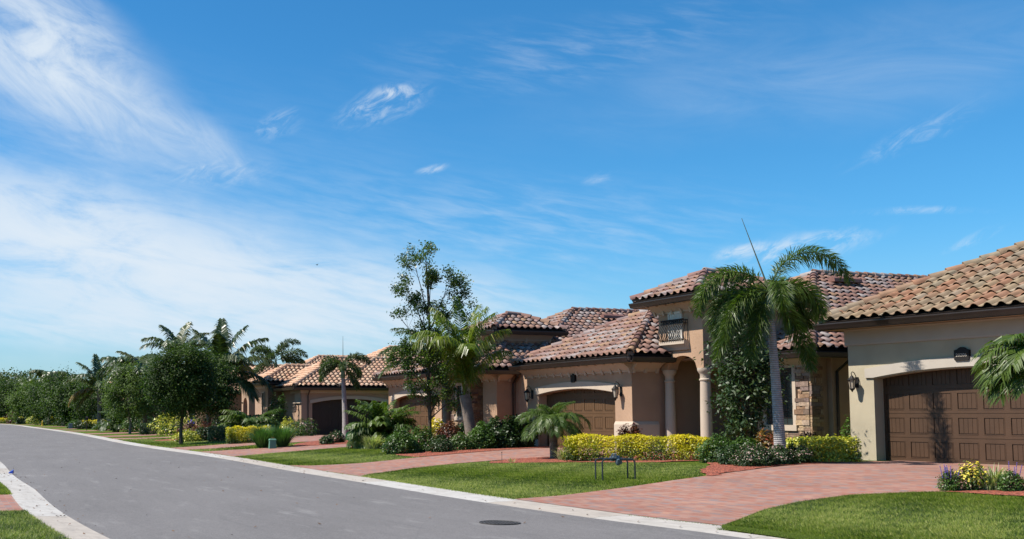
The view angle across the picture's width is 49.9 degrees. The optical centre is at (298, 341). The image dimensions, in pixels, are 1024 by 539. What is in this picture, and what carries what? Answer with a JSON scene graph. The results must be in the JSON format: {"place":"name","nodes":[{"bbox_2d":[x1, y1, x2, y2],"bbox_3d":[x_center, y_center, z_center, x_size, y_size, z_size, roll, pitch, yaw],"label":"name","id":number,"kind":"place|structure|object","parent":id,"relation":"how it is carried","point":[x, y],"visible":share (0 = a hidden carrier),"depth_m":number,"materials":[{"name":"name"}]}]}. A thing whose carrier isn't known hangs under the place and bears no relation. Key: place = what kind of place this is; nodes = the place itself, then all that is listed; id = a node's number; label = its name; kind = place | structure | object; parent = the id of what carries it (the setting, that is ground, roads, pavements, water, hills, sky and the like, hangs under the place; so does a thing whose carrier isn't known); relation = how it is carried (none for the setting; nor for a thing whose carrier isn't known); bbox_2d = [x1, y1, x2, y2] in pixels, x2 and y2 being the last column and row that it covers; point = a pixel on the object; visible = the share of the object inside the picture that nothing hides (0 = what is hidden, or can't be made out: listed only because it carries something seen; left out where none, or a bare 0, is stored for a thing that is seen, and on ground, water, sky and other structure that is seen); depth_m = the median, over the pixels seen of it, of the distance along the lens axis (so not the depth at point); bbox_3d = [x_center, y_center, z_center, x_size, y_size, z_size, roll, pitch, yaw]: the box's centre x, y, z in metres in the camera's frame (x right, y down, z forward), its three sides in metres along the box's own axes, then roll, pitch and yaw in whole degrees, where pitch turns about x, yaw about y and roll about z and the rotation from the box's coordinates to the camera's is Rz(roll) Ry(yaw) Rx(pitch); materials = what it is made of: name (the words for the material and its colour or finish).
{"place":"outdoors","nodes":[
{"label":"outdoors","id":0,"kind":"place"},
{"bbox_2d":[0,495,21,510],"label":"driveway","id":1,"kind":"structure","parent":0,"point":[8,502],"depth_m":18.73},
{"bbox_2d":[0,481,70,538],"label":"grass","id":2,"kind":"structure","parent":0,"point":[23,524],"depth_m":14.69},
{"bbox_2d":[0,462,108,538],"label":"gutter","id":3,"kind":"object","parent":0,"point":[23,494],"visible":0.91,"depth_m":17.74,"materials":[{"name":"concrete"}]},
{"bbox_2d":[101,434,171,436],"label":"driveway","id":4,"kind":"structure","parent":0,"point":[129,435],"depth_m":77.35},
{"bbox_2d":[139,322,209,425],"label":"coconut palm","id":5,"kind":"object","parent":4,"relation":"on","point":[182,336],"visible":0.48,"depth_m":80.23,"materials":[{"name":"green plant"}]},
{"bbox_2d":[113,437,169,439],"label":"driveway","id":6,"kind":"structure","parent":0,"point":[139,438],"depth_m":69.01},
{"bbox_2d":[138,422,183,434],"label":"clipped hedge","id":7,"kind":"object","parent":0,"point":[141,429],"visible":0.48,"depth_m":79.22,"materials":[{"name":"green plant"}]},
{"bbox_2d":[112,436,294,452],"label":"grass","id":8,"kind":"structure","parent":0,"point":[160,443],"depth_m":54.35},
{"bbox_2d":[134,337,227,444],"bbox_3d":[-6.105,2.546,55.120,4.890,5.669,4.695,0,-4,0],"label":"oak tree","id":9,"kind":"object","parent":8,"relation":"on","point":[177,386],"visible":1,"depth_m":54.28,"materials":[{"name":"green plant"}]},
{"bbox_2d":[190,426,213,440],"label":"shrub","id":10,"kind":"object","parent":8,"relation":"on","point":[204,429],"visible":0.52,"depth_m":58.54,"materials":[{"name":"green plant"}]},
{"bbox_2d":[207,425,230,441],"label":"clipped hedge","id":11,"kind":"object","parent":8,"relation":"on","point":[217,433],"visible":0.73,"depth_m":56.38,"materials":[{"name":"green plant"}]},
{"bbox_2d":[246,423,275,447],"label":"fountain grass","id":12,"kind":"object","parent":8,"relation":"on","point":[261,436],"depth_m":46.72,"materials":[{"name":"green plant"}]},
{"bbox_2d":[265,424,298,446],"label":"fountain grass","id":13,"kind":"object","parent":8,"relation":"on","point":[281,436],"depth_m":46.72,"materials":[{"name":"green plant"}]},
{"bbox_2d":[174,435,323,449],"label":"driveway","id":14,"kind":"structure","parent":0,"point":[305,438],"depth_m":51.60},
{"bbox_2d":[196,354,362,427],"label":"house","id":15,"kind":"structure","parent":0,"point":[247,406],"depth_m":86.25,"materials":[{"name":"paint"}]},
{"bbox_2d":[198,441,418,455],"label":"driveway","id":16,"kind":"structure","parent":0,"point":[241,452],"depth_m":44.49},
{"bbox_2d":[372,307,638,439],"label":"house","id":17,"kind":"structure","parent":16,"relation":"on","point":[500,393],"depth_m":46.85,"materials":[{"name":"brown ceramic"}]},
{"bbox_2d":[399,395,434,439],"bbox_3d":[5.723,3.290,50.147,0.066,2.690,4.900,1,-4,-18],"label":"garage door","id":18,"kind":"structure","parent":17,"relation":"in","point":[422,419],"depth_m":50.28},
{"bbox_2d":[454,383,462,419],"bbox_3d":[7.035,2.633,46.553,0.140,1.630,0.840,1,-4,-18],"label":"window","id":19,"kind":"structure","parent":17,"relation":"in","point":[460,416],"depth_m":46.64,"materials":[{"name":"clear glass"}]},
{"bbox_2d":[218,447,426,467],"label":"grass","id":20,"kind":"structure","parent":0,"point":[315,456],"depth_m":37.27,"materials":[{"name":"plant"}]},
{"bbox_2d":[359,434,384,448],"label":"striped grass","id":21,"kind":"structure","parent":20,"relation":"on","point":[372,442],"depth_m":41.19,"materials":[{"name":"green plant"}]},
{"bbox_2d":[248,345,412,434],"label":"house","id":22,"kind":"structure","parent":0,"point":[304,391],"depth_m":66.57,"materials":[{"name":"brown ceramic"}]},
{"bbox_2d":[312,399,382,434],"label":"garage door","id":23,"kind":"structure","parent":22,"relation":"in","point":[327,414],"depth_m":66.23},
{"bbox_2d":[0,424,747,538],"label":"road","id":24,"kind":"structure","parent":0,"point":[161,499],"depth_m":19.15,"materials":[{"name":"asphalt"}]},
{"bbox_2d":[479,520,520,524],"bbox_3d":[2.960,2.670,15.704,0.600,0.012,0.600,0,-4,0],"label":"manhole cover","id":25,"kind":"object","parent":24,"relation":"on","point":[498,522],"visible":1,"depth_m":15.69,"materials":[{"name":"metal"}]},
{"bbox_2d":[5,424,786,538],"label":"gutter","id":26,"kind":"object","parent":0,"point":[650,521],"visible":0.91,"depth_m":19.62,"materials":[{"name":"concrete"}]},
{"bbox_2d":[291,447,716,475],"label":"driveway","id":27,"kind":"structure","parent":0,"point":[360,469],"depth_m":32.46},
{"bbox_2d":[508,267,926,453],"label":"house","id":28,"kind":"structure","parent":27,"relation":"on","point":[642,369],"depth_m":34.49,"materials":[{"name":"paint"}]},
{"bbox_2d":[547,389,614,449],"bbox_3d":[9.995,2.416,37.392,0.066,2.690,4.980,1,-4,-18],"label":"garage door","id":29,"kind":"structure","parent":28,"relation":"in","point":[598,406],"depth_m":36.96,"materials":[{"name":"wood"}]},
{"bbox_2d":[668,311,682,340],"bbox_3d":[11.967,-0.484,33.871,0.060,0.895,0.670,1,-4,-18],"label":"shuttered window","id":30,"kind":"structure","parent":28,"relation":"in","point":[677,315],"depth_m":33.82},
{"bbox_2d":[761,365,798,430],"bbox_3d":[14.610,1.691,32.436,0.140,2.040,1.460,1,-4,-18],"label":"window","id":31,"kind":"structure","parent":28,"relation":"in","point":[790,391],"depth_m":32.11,"materials":[{"name":"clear glass"}]},
{"bbox_2d":[0,421,1023,538],"label":"lawn","id":32,"kind":"structure","parent":0,"point":[697,463],"depth_m":25.09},
{"bbox_2d":[293,440,347,445],"bbox_3d":[2.276,4.676,49.510,7.030,0.207,4.270,3,-5,-40],"label":"mulch bed","id":33,"kind":"object","parent":32,"relation":"on","point":[309,443],"visible":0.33,"depth_m":47.99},
{"bbox_2d":[294,418,319,435],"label":"rose bush","id":34,"kind":"object","parent":33,"relation":"on","point":[309,423],"visible":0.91,"depth_m":59.64,"materials":[{"name":"green plant"}]},
{"bbox_2d":[319,435,334,443],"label":"shrub","id":35,"kind":"object","parent":33,"relation":"on","point":[325,439],"visible":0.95,"depth_m":47.17,"materials":[{"name":"green plant"}]},
{"bbox_2d":[328,430,346,442],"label":"shrub","id":36,"kind":"object","parent":33,"relation":"on","point":[336,436],"visible":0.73,"depth_m":48.05,"materials":[{"name":"green plant"}]},
{"bbox_2d":[318,351,371,438],"bbox_3d":[2.127,2.288,52.001,2.339,5.092,1.965,-2,-5,30],"label":"foxtail palm","id":37,"kind":"object","parent":33,"relation":"on","point":[326,369],"visible":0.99,"depth_m":51.91,"materials":[{"name":"green plant"}]},
{"bbox_2d":[389,446,549,456],"bbox_3d":[6.277,4.042,40.212,10.283,0.213,6.868,3,-5,-36],"label":"mulch bed","id":38,"kind":"object","parent":32,"relation":"on","point":[422,453],"visible":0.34,"depth_m":36.77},
{"bbox_2d":[343,399,420,448],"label":"clumping palm","id":39,"kind":"object","parent":38,"relation":"on","point":[383,423],"visible":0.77,"depth_m":42.30,"materials":[{"name":"green plant"}]},
{"bbox_2d":[380,427,420,453],"bbox_3d":[3.558,3.508,37.445,1.437,1.026,1.246,0,-4,0],"label":"shrub","id":40,"kind":"object","parent":38,"relation":"on","point":[399,438],"visible":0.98,"depth_m":37.16,"materials":[{"name":"green plant"}]},
{"bbox_2d":[407,425,435,451],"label":"shrub","id":41,"kind":"object","parent":38,"relation":"on","point":[422,436],"visible":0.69,"depth_m":37.97,"materials":[{"name":"green plant"}]},
{"bbox_2d":[381,240,477,432],"bbox_3d":[5.108,0.069,41.131,3.865,8.113,1.857,0,-4,0],"label":"sparse tree","id":42,"kind":"object","parent":38,"relation":"on","point":[432,276],"visible":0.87,"depth_m":41.02,"materials":[{"name":"green plant"}]},
{"bbox_2d":[378,313,497,433],"bbox_3d":[6.064,1.445,45.638,5.485,5.857,4.045,-1,-4,20],"label":"coconut palm","id":43,"kind":"object","parent":38,"relation":"on","point":[446,415],"visible":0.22,"depth_m":45.79,"materials":[{"name":"green plant"}]},
{"bbox_2d":[426,434,453,451],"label":"flowering shrub","id":44,"kind":"object","parent":38,"relation":"on","point":[438,445],"visible":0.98,"depth_m":36.98,"materials":[{"name":"green plant"}]},
{"bbox_2d":[433,420,464,444],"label":"shrub","id":45,"kind":"object","parent":38,"relation":"on","point":[451,428],"visible":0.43,"depth_m":39.90,"materials":[{"name":"red plant"}]},
{"bbox_2d":[446,431,474,449],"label":"flowering shrub","id":46,"kind":"object","parent":38,"relation":"on","point":[460,445],"visible":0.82,"depth_m":37.64,"materials":[{"name":"green plant"}]},
{"bbox_2d":[409,296,514,441],"bbox_3d":[6.071,1.109,39.893,3.551,5.801,3.000,3,-5,-42],"label":"coconut palm","id":47,"kind":"object","parent":38,"relation":"on","point":[465,350],"visible":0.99,"depth_m":39.77,"materials":[{"name":"green plant"}]},
{"bbox_2d":[466,420,497,448],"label":"shrub","id":48,"kind":"object","parent":38,"relation":"on","point":[486,432],"visible":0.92,"depth_m":37.86,"materials":[{"name":"green plant"}]},
{"bbox_2d":[481,414,522,447],"bbox_3d":[7.305,3.291,38.410,1.769,1.330,1.408,0,-4,0],"label":"shrub","id":49,"kind":"object","parent":38,"relation":"on","point":[503,430],"visible":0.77,"depth_m":38.12,"materials":[{"name":"green plant"}]},
{"bbox_2d":[506,414,540,446],"bbox_3d":[8.106,3.259,38.729,1.399,1.383,1.205,0,-4,0],"label":"shrub","id":50,"kind":"object","parent":38,"relation":"on","point":[529,443],"visible":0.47,"depth_m":38.46,"materials":[{"name":"green plant"}]},
{"bbox_2d":[489,453,698,462],"bbox_3d":[9.440,3.321,29.768,7.720,0.202,4.706,1,-4,-9],"label":"mulch bed","id":51,"kind":"object","parent":32,"relation":"on","point":[535,459],"visible":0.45,"depth_m":29.90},
{"bbox_2d":[515,401,591,457],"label":"date palm","id":52,"kind":"object","parent":51,"relation":"on","point":[555,423],"visible":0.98,"depth_m":30.83,"materials":[{"name":"green plant"}]},
{"bbox_2d":[615,423,647,454],"bbox_3d":[9.653,2.908,31.100,1.057,1.100,0.730,0,-4,0],"label":"shrub","id":53,"kind":"object","parent":51,"relation":"on","point":[633,430],"visible":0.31,"depth_m":31.03,"materials":[{"name":"red plant"}]},
{"bbox_2d":[560,433,713,460],"bbox_3d":[9.216,2.901,28.936,4.167,0.822,1.036,-2,-4,25],"label":"clipped hedge","id":54,"kind":"object","parent":51,"relation":"on","point":[571,443],"visible":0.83,"depth_m":28.85,"materials":[{"name":"yellow plant"}]},
{"bbox_2d":[700,460,860,475],"bbox_3d":[11.090,3.085,26.737,7.904,0.146,3.453,3,-5,-36],"label":"mulch bed","id":55,"kind":"object","parent":32,"relation":"on","point":[714,468],"visible":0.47,"depth_m":24.81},
{"bbox_2d":[694,433,736,462],"bbox_3d":[10.715,2.741,27.148,1.214,0.821,1.125,3,-5,-37],"label":"shrub","id":56,"kind":"object","parent":55,"relation":"on","point":[713,442],"visible":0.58,"depth_m":27.06,"materials":[{"name":"green plant"}]},
{"bbox_2d":[714,442,748,464],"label":"shrub","id":57,"kind":"object","parent":55,"relation":"on","point":[723,455],"visible":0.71,"depth_m":25.98,"materials":[{"name":"green plant"}]},
{"bbox_2d":[692,318,793,440],"bbox_3d":[11.902,1.153,28.590,2.567,4.138,2.316,0,-4,0],"label":"magnolia tree","id":58,"kind":"object","parent":55,"relation":"on","point":[738,385],"visible":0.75,"depth_m":28.36,"materials":[{"name":"green plant"}]},
{"bbox_2d":[730,435,761,454],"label":"shrub","id":59,"kind":"object","parent":55,"relation":"on","point":[741,442],"visible":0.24,"depth_m":26.70,"materials":[{"name":"green plant"}]},
{"bbox_2d":[727,442,776,465],"bbox_3d":[10.798,2.705,25.241,1.187,0.633,0.964,0,-4,0],"label":"flowering shrub","id":60,"kind":"object","parent":55,"relation":"on","point":[751,458],"visible":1,"depth_m":25.12,"materials":[{"name":"green plant"}]},
{"bbox_2d":[755,428,785,447],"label":"shrub","id":61,"kind":"object","parent":55,"relation":"on","point":[763,440],"visible":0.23,"depth_m":27.19,"materials":[{"name":"orange plant"}]},
{"bbox_2d":[690,218,855,458],"bbox_3d":[11.845,-0.001,26.450,4.146,6.128,2.268,3,-5,-33],"label":"foxtail palm","id":62,"kind":"object","parent":55,"relation":"on","point":[724,325],"visible":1,"depth_m":26.17,"materials":[{"name":"green plant"}]},
{"bbox_2d":[759,444,799,465],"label":"flowering shrub","id":63,"kind":"object","parent":55,"relation":"on","point":[786,455],"visible":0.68,"depth_m":25.41,"materials":[{"name":"green plant"}]},
{"bbox_2d":[788,443,815,462],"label":"flowering shrub","id":64,"kind":"object","parent":55,"relation":"on","point":[800,449],"visible":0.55,"depth_m":25.88,"materials":[{"name":"green plant"}]},
{"bbox_2d":[786,434,862,462],"bbox_3d":[13.141,2.748,26.812,1.879,0.843,0.911,1,-4,-11],"label":"variegated hedge","id":65,"kind":"object","parent":55,"relation":"on","point":[833,447],"visible":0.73,"depth_m":26.58,"materials":[{"name":"green plant"}]},
{"bbox_2d":[950,490,1023,495],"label":"mulch bed","id":66,"kind":"object","parent":32,"relation":"on","point":[1012,492],"visible":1,"depth_m":17.77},
{"bbox_2d":[935,468,963,491],"bbox_3d":[11.209,2.397,18.346,0.446,0.462,0.464,0,-4,0],"label":"salvia","id":67,"kind":"object","parent":66,"relation":"on","point":[953,479],"visible":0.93,"depth_m":18.32,"materials":[{"name":"green plant"}]},
{"bbox_2d":[954,460,990,490],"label":"yellow flowers","id":68,"kind":"object","parent":66,"relation":"on","point":[966,474],"visible":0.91,"depth_m":18.32,"materials":[{"name":"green plant"}]},
{"bbox_2d":[970,333,1023,407],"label":"young palm","id":69,"kind":"object","parent":66,"relation":"on","point":[1003,371],"visible":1,"depth_m":19.04,"materials":[{"name":"green plant"}]},
{"bbox_2d":[992,469,1023,490],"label":"salvia","id":70,"kind":"object","parent":66,"relation":"on","point":[1009,481],"visible":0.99,"depth_m":17.89,"materials":[{"name":"green plant"}]},
{"bbox_2d":[0,0,1023,379],"label":"sky","id":71,"kind":"structure","parent":0,"point":[172,164],"materials":[{"name":"blue"}]},
{"bbox_2d":[327,461,705,499],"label":"grass","id":72,"kind":"structure","parent":0,"point":[445,480],"depth_m":24.89,"materials":[{"name":"plant"}]},
{"bbox_2d":[595,453,635,480],"bbox_3d":[6.960,2.782,23.462,0.854,0.640,0.381,-1,-4,14],"label":"backflow pipe","id":73,"kind":"object","parent":72,"relation":"on","point":[617,459],"visible":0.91,"depth_m":23.35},
{"bbox_2d":[518,460,1023,524],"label":"driveway","id":74,"kind":"structure","parent":0,"point":[723,498],"depth_m":20.00,"materials":[{"name":"brick"}]},
{"bbox_2d":[814,241,1023,465],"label":"house","id":75,"kind":"structure","parent":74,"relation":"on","point":[915,346],"depth_m":26.62,"materials":[{"name":"paint"}]},
{"bbox_2d":[883,368,1023,465],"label":"garage door","id":76,"kind":"structure","parent":75,"relation":"in","point":[939,415],"depth_m":26.33,"materials":[{"name":"wood"}]},
{"bbox_2d":[721,524,834,538],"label":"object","id":77,"kind":"structure","parent":0,"point":[743,529],"depth_m":14.13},
{"bbox_2d":[716,527,820,538],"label":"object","id":78,"kind":"structure","parent":77,"relation":"on","point":[790,537],"depth_m":14.02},
{"bbox_2d":[629,490,1023,538],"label":"grass","id":79,"kind":"structure","parent":0,"point":[851,503],"depth_m":15.51,"materials":[{"name":"plant"}]},
{"bbox_2d":[968,464,1018,489],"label":"striped grass","id":80,"kind":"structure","parent":0,"point":[993,475],"depth_m":18.16,"materials":[{"name":"green plant"}]},
{"label":"ground","id":81,"kind":"structure","parent":0,"visible":0},
{"bbox_2d":[0,378,25,421],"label":"street tree","id":82,"kind":"object","parent":81,"relation":"on","point":[5,389],"visible":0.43,"depth_m":188.49,"materials":[{"name":"green plant"}]},
{"bbox_2d":[1,376,39,423],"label":"street tree","id":83,"kind":"object","parent":81,"relation":"on","point":[14,405],"visible":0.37,"depth_m":173.33,"materials":[{"name":"green plant"}]},
{"bbox_2d":[15,379,47,424],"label":"street tree","id":84,"kind":"object","parent":81,"relation":"on","point":[32,410],"visible":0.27,"depth_m":156.23,"materials":[{"name":"green plant"}]},
{"bbox_2d":[28,369,69,424],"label":"coconut palm","id":85,"kind":"object","parent":81,"relation":"on","point":[39,373],"visible":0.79,"depth_m":148.50,"materials":[{"name":"green plant"}]},
{"bbox_2d":[31,367,92,425],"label":"street tree","id":86,"kind":"object","parent":81,"relation":"on","point":[44,396],"visible":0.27,"depth_m":138.97,"materials":[{"name":"green plant"}]},
{"bbox_2d":[33,376,96,425],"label":"street tree","id":87,"kind":"object","parent":81,"relation":"on","point":[59,405],"visible":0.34,"depth_m":126.61,"materials":[{"name":"green plant"}]},
{"bbox_2d":[0,366,151,419],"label":"woodland","id":88,"kind":"object","parent":81,"relation":"on","point":[11,375],"depth_m":249.24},
{"bbox_2d":[73,418,94,428],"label":"shrub","id":89,"kind":"object","parent":81,"relation":"on","point":[78,424],"visible":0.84,"depth_m":111.26,"materials":[{"name":"green plant"}]},
{"bbox_2d":[62,372,108,421],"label":"street tree","id":90,"kind":"object","parent":81,"relation":"on","point":[90,404],"visible":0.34,"depth_m":120.92,"materials":[{"name":"green plant"}]},
{"bbox_2d":[63,354,122,423],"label":"coconut palm","id":91,"kind":"object","parent":81,"relation":"on","point":[93,382],"visible":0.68,"depth_m":107.72,"materials":[{"name":"green plant"}]},
{"bbox_2d":[92,411,138,431],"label":"clumping palm","id":92,"kind":"object","parent":81,"relation":"on","point":[115,425],"visible":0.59,"depth_m":91.15,"materials":[{"name":"green plant"}]},
{"bbox_2d":[89,358,161,433],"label":"oak tree","id":93,"kind":"object","parent":81,"relation":"on","point":[132,406],"visible":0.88,"depth_m":83.28,"materials":[{"name":"green plant"}]},
{"bbox_2d":[103,351,153,430],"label":"coconut palm","id":94,"kind":"object","parent":81,"relation":"on","point":[144,359],"visible":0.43,"depth_m":85.77,"materials":[{"name":"green plant"}]},
{"bbox_2d":[121,415,157,431],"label":"shrub","id":95,"kind":"object","parent":81,"relation":"on","point":[132,428],"visible":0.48,"depth_m":89.53,"materials":[{"name":"green plant"}]},
{"bbox_2d":[147,413,200,435],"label":"shrub","id":96,"kind":"object","parent":81,"relation":"on","point":[166,425],"visible":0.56,"depth_m":75.57,"materials":[{"name":"yellow plant"}]},
{"bbox_2d":[169,428,203,441],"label":"shrub","id":97,"kind":"object","parent":81,"relation":"on","point":[187,436],"visible":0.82,"depth_m":58.08,"materials":[{"name":"yellow plant"}]},
{"bbox_2d":[172,318,278,422],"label":"coconut palm","id":98,"kind":"object","parent":81,"relation":"on","point":[222,342],"visible":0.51,"depth_m":67.39,"materials":[{"name":"green plant"}]},
{"bbox_2d":[225,425,270,443],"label":"clipped hedge","id":99,"kind":"object","parent":81,"relation":"on","point":[231,433],"visible":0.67,"depth_m":52.60,"materials":[{"name":"yellow plant"}]},
{"bbox_2d":[212,409,284,435],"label":"clumping palm","id":100,"kind":"object","parent":81,"relation":"on","point":[244,420],"visible":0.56,"depth_m":61.15,"materials":[{"name":"green plant"}]},
{"bbox_2d":[265,392,287,433],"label":"shrub","id":101,"kind":"object","parent":81,"relation":"on","point":[281,402],"visible":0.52,"depth_m":65.73,"materials":[{"name":"green plant"}]},
{"bbox_2d":[248,338,308,376],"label":"foxtail palm","id":102,"kind":"object","parent":81,"relation":"on","point":[290,357],"visible":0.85,"depth_m":74.00,"materials":[{"name":"green plant"}]},
{"bbox_2d":[839,415,850,443],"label":"shrub","id":103,"kind":"object","parent":81,"relation":"on","point":[846,430],"visible":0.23,"depth_m":29.51,"materials":[{"name":"green plant"}]},
{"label":"mulch bed","id":104,"kind":"structure","parent":0,"visible":0},
{"bbox_2d":[279,418,298,436],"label":"shrub","id":105,"kind":"object","parent":104,"relation":"on","point":[288,424],"visible":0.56,"depth_m":57.73,"materials":[{"name":"yellow plant"}]},
{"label":"mulch bed","id":106,"kind":"structure","parent":0,"visible":0},
{"bbox_2d":[174,421,220,439],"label":"shrub","id":107,"kind":"object","parent":106,"relation":"on","point":[196,427],"visible":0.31,"depth_m":59.74,"materials":[{"name":"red plant"}]},
{"bbox_2d":[190,344,243,425],"bbox_3d":[-5.527,2.966,63.889,4.607,5.805,4.289,0,-4,0],"label":"oak tree","id":108,"kind":"object","parent":106,"relation":"on","point":[226,376],"visible":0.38,"depth_m":63.18,"materials":[{"name":"green plant"}]},
{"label":"driveway","id":109,"kind":"structure","parent":0,"visible":0},
{"bbox_2d":[95,366,123,420],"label":"foxtail palm","id":110,"kind":"object","parent":109,"relation":"on","point":[100,371],"visible":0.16,"depth_m":99.57,"materials":[{"name":"green plant"}]},
{"bbox_2d":[98,354,155,419],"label":"coconut palm","id":111,"kind":"object","parent":109,"relation":"on","point":[109,360],"visible":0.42,"depth_m":102.69,"materials":[{"name":"green plant"}]},
{"bbox_2d":[127,376,173,422],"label":"street tree","id":112,"kind":"object","parent":109,"relation":"on","point":[157,414],"visible":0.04,"depth_m":103.14,"materials":[{"name":"green plant"}]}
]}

